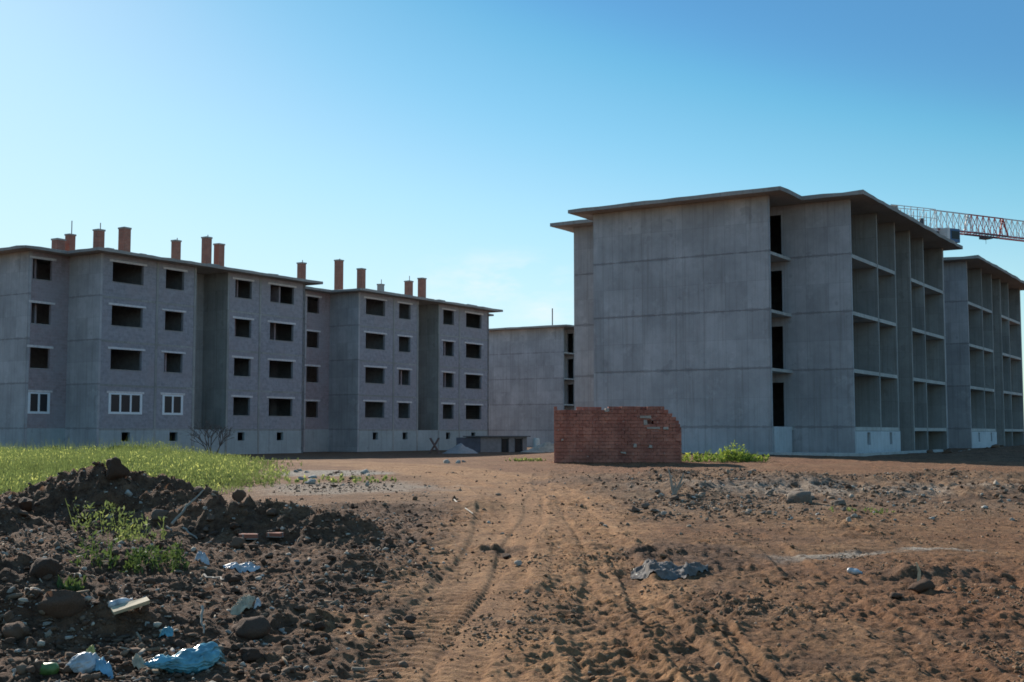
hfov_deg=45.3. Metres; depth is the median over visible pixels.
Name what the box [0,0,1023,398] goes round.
sky
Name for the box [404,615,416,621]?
soil clod
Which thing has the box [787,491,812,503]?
boulder
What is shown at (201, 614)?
stick
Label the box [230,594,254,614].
paper scrap
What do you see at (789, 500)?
grey stone
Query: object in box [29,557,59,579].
boulder
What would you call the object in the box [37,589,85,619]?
boulder
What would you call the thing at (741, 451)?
weed clump
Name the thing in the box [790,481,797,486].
grey stone
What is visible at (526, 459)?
weed clump
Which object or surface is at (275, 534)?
broken brick
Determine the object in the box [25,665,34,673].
soil clod
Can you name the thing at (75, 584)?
weed clump
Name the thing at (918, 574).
wood splinter
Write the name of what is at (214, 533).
soil clod
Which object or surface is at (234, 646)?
soil clod
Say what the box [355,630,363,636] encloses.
soil clod
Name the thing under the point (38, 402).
window
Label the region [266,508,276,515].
soil clod
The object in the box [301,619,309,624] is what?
soil clod
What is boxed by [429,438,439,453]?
wooden trestle
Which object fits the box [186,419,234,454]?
bare shrub
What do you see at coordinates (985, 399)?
apartment building
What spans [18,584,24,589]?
soil clod
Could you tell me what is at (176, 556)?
weed clump
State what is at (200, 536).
soil clod
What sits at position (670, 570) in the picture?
plastic sheet
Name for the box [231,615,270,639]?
boulder
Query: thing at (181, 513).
stick
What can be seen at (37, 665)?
soil clod
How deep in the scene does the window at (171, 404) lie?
89.62 m
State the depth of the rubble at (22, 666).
10.94 m
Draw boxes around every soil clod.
[3,610,14,622]
[4,637,15,643]
[17,510,28,515]
[18,497,32,510]
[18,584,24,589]
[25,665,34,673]
[30,660,42,672]
[31,589,42,596]
[42,574,52,580]
[78,510,93,519]
[99,646,112,653]
[106,456,129,480]
[108,574,116,578]
[111,549,118,555]
[139,604,148,612]
[141,577,155,585]
[154,542,163,549]
[173,639,185,648]
[187,525,194,531]
[191,588,199,591]
[193,486,203,493]
[197,533,204,538]
[206,514,214,521]
[208,531,217,535]
[229,522,240,529]
[229,536,244,548]
[229,587,239,592]
[231,573,242,580]
[231,643,240,649]
[232,489,245,502]
[233,528,242,534]
[264,552,272,557]
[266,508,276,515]
[269,665,280,671]
[271,527,279,531]
[274,543,281,548]
[280,638,291,645]
[289,665,295,672]
[294,604,304,610]
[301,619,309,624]
[314,622,325,629]
[326,554,335,559]
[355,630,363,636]
[385,536,392,543]
[403,630,413,638]
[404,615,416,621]
[502,553,510,558]
[864,667,875,672]
[890,592,902,598]
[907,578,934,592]
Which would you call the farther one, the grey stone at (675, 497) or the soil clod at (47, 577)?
the grey stone at (675, 497)
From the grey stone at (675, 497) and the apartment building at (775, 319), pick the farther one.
the apartment building at (775, 319)
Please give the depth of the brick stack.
47.74 m
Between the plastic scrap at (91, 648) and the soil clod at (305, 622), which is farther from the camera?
the soil clod at (305, 622)
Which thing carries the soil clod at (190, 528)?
on the ground
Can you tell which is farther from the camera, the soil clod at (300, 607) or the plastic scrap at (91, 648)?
the soil clod at (300, 607)
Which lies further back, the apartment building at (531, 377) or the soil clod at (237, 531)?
the apartment building at (531, 377)
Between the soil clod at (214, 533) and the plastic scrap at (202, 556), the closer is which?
the plastic scrap at (202, 556)
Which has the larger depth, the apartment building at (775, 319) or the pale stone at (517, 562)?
the apartment building at (775, 319)
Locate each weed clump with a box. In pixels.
[56,574,87,590]
[65,496,131,534]
[69,529,119,570]
[114,511,166,543]
[119,541,189,574]
[287,473,396,482]
[505,457,545,461]
[682,448,770,462]
[723,439,747,461]
[829,506,894,514]
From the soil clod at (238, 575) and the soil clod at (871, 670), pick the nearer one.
the soil clod at (871, 670)
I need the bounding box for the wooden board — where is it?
[110,597,149,614]
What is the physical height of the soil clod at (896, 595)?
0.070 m
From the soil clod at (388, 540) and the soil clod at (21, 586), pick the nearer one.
the soil clod at (21, 586)
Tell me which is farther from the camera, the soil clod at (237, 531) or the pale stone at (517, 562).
the soil clod at (237, 531)
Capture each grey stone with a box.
[631,506,639,511]
[641,503,649,508]
[668,495,678,499]
[786,499,793,502]
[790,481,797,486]
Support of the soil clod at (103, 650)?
on the ground
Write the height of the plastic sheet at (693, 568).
0.145 m
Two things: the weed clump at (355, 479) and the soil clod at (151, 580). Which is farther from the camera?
the weed clump at (355, 479)
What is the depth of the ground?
13.28 m
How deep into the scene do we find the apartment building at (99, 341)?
88.93 m
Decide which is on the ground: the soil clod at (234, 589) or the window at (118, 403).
the soil clod at (234, 589)
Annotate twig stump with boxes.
[668,468,683,494]
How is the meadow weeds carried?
on the ground
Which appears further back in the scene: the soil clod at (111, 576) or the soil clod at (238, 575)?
the soil clod at (238, 575)
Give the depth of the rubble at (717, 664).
11.12 m
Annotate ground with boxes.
[0,445,1023,681]
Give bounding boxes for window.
[27,392,49,413]
[108,393,141,413]
[162,395,182,414]
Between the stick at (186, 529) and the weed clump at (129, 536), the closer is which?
the weed clump at (129, 536)
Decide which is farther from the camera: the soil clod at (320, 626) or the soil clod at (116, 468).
the soil clod at (116, 468)
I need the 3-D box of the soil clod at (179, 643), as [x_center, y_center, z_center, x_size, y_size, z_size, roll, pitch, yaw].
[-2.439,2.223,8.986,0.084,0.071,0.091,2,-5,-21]
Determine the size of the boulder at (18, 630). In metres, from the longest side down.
0.249 x 0.207 x 0.152 m
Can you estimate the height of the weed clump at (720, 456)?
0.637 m
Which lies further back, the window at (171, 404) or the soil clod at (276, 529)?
the window at (171, 404)
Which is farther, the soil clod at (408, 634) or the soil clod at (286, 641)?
the soil clod at (408, 634)
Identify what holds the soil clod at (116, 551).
on the ground
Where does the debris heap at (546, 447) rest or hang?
on the ground
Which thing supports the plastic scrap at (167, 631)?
on the ground
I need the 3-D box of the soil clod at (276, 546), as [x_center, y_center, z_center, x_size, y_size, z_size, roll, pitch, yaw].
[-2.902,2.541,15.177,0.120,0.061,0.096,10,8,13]
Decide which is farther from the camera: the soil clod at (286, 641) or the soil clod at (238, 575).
the soil clod at (238, 575)
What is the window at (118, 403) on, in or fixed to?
in the apartment building at (99, 341)
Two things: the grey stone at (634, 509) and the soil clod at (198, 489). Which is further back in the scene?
the grey stone at (634, 509)
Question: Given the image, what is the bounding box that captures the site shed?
[456,436,530,451]
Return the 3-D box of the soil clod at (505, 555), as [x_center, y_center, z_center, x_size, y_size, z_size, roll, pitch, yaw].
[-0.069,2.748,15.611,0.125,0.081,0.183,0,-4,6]
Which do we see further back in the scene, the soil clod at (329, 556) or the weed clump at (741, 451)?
the weed clump at (741, 451)
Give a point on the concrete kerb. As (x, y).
(849, 454)
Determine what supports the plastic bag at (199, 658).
on the ground
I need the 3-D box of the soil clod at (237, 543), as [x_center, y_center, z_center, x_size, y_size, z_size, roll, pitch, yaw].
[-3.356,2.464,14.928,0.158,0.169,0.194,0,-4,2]
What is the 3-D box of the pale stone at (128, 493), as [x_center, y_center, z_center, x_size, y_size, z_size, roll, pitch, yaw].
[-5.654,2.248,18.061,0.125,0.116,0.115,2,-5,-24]
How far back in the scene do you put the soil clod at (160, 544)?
14.05 m
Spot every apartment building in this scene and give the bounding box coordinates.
[0,221,322,454]
[303,258,502,451]
[489,308,574,446]
[550,186,962,453]
[943,255,1023,447]
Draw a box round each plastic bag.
[65,652,100,673]
[143,641,226,673]
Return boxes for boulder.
[2,621,30,640]
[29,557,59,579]
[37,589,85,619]
[151,509,168,520]
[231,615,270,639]
[239,647,262,662]
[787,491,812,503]
[830,499,845,505]
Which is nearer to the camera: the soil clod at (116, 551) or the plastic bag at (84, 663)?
the plastic bag at (84, 663)
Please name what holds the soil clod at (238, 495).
on the ground
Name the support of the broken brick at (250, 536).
on the ground
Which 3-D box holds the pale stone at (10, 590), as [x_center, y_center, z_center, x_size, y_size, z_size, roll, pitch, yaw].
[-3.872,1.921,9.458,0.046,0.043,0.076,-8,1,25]
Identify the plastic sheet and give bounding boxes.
[630,558,688,579]
[681,561,707,575]
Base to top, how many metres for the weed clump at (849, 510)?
0.171 m
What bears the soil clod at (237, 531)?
on the ground
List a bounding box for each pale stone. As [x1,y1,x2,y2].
[6,586,15,592]
[125,490,132,496]
[304,478,315,483]
[514,560,521,565]
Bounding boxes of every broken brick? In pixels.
[239,533,258,539]
[266,532,283,537]
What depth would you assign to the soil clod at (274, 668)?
8.16 m
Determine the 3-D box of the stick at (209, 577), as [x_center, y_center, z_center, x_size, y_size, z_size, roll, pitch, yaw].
[-2.835,2.264,11.711,0.059,0.051,0.636,3,-5,-32]
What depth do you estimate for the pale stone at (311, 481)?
32.90 m
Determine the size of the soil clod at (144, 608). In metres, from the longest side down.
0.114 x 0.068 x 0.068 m
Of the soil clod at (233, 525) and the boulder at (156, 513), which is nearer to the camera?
the soil clod at (233, 525)
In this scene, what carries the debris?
on the ground
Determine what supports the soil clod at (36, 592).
on the ground
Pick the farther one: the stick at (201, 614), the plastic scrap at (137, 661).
the stick at (201, 614)
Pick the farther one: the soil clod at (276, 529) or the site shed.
the site shed
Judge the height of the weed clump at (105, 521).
0.570 m
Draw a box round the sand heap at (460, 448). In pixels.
[444,443,476,453]
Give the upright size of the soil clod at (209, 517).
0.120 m
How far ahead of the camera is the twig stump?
26.51 m
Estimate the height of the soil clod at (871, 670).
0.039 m
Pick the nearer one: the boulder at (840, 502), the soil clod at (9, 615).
the soil clod at (9, 615)
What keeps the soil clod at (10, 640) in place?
on the ground
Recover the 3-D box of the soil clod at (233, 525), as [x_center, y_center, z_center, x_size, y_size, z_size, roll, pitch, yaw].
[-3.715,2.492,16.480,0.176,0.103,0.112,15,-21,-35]
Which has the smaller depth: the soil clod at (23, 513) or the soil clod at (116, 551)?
the soil clod at (116, 551)
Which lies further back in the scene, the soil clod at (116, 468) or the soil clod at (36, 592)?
the soil clod at (116, 468)
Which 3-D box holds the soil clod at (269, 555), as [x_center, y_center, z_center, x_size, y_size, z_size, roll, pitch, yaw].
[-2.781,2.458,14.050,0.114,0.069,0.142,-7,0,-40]
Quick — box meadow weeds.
[0,437,301,494]
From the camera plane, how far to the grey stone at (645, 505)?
23.30 m
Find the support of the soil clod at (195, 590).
on the ground
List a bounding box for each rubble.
[0,461,506,681]
[269,467,1023,533]
[396,499,1023,681]
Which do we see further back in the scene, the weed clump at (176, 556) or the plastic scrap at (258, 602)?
the weed clump at (176, 556)
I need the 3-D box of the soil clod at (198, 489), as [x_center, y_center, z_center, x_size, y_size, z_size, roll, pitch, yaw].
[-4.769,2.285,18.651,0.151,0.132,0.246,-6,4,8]
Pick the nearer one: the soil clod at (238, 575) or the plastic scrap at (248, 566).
the soil clod at (238, 575)
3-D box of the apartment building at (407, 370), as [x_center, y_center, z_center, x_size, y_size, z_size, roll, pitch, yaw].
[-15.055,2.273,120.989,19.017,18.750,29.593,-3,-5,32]
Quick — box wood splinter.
[916,562,920,580]
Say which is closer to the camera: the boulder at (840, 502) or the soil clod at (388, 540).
the soil clod at (388, 540)
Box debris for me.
[0,466,470,681]
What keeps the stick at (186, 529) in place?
on the ground
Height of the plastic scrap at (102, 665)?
0.147 m
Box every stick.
[170,489,203,524]
[182,527,197,538]
[200,605,204,633]
[203,574,224,579]
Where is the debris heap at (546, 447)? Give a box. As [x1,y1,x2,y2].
[522,442,553,452]
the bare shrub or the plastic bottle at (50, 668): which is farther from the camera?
the bare shrub
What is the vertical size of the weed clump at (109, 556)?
0.430 m
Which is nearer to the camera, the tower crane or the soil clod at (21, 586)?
the soil clod at (21, 586)
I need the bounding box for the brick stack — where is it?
[554,406,681,462]
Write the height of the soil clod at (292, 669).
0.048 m
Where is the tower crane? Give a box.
[891,204,1023,242]
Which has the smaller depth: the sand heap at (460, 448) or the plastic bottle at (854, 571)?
the plastic bottle at (854, 571)
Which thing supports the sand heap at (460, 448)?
on the ground
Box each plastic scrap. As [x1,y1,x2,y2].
[86,645,94,652]
[92,657,112,678]
[131,653,146,669]
[159,626,172,636]
[195,551,209,564]
[223,562,260,572]
[254,598,261,608]
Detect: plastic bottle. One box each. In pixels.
[39,662,58,675]
[108,598,132,608]
[847,568,862,574]
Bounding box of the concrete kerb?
[757,449,942,455]
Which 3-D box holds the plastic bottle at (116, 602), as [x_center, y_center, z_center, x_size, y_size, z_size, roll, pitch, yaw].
[-2.982,1.994,9.336,0.184,0.068,0.070,-11,1,-26]
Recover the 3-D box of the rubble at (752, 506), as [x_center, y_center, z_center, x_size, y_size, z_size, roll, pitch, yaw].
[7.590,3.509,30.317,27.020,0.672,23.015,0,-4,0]
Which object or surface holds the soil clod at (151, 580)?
on the ground
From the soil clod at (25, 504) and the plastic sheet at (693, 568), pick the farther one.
the soil clod at (25, 504)
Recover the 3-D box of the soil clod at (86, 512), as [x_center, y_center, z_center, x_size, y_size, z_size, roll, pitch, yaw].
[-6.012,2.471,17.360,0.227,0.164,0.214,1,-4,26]
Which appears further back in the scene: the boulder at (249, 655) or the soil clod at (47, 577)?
the soil clod at (47, 577)

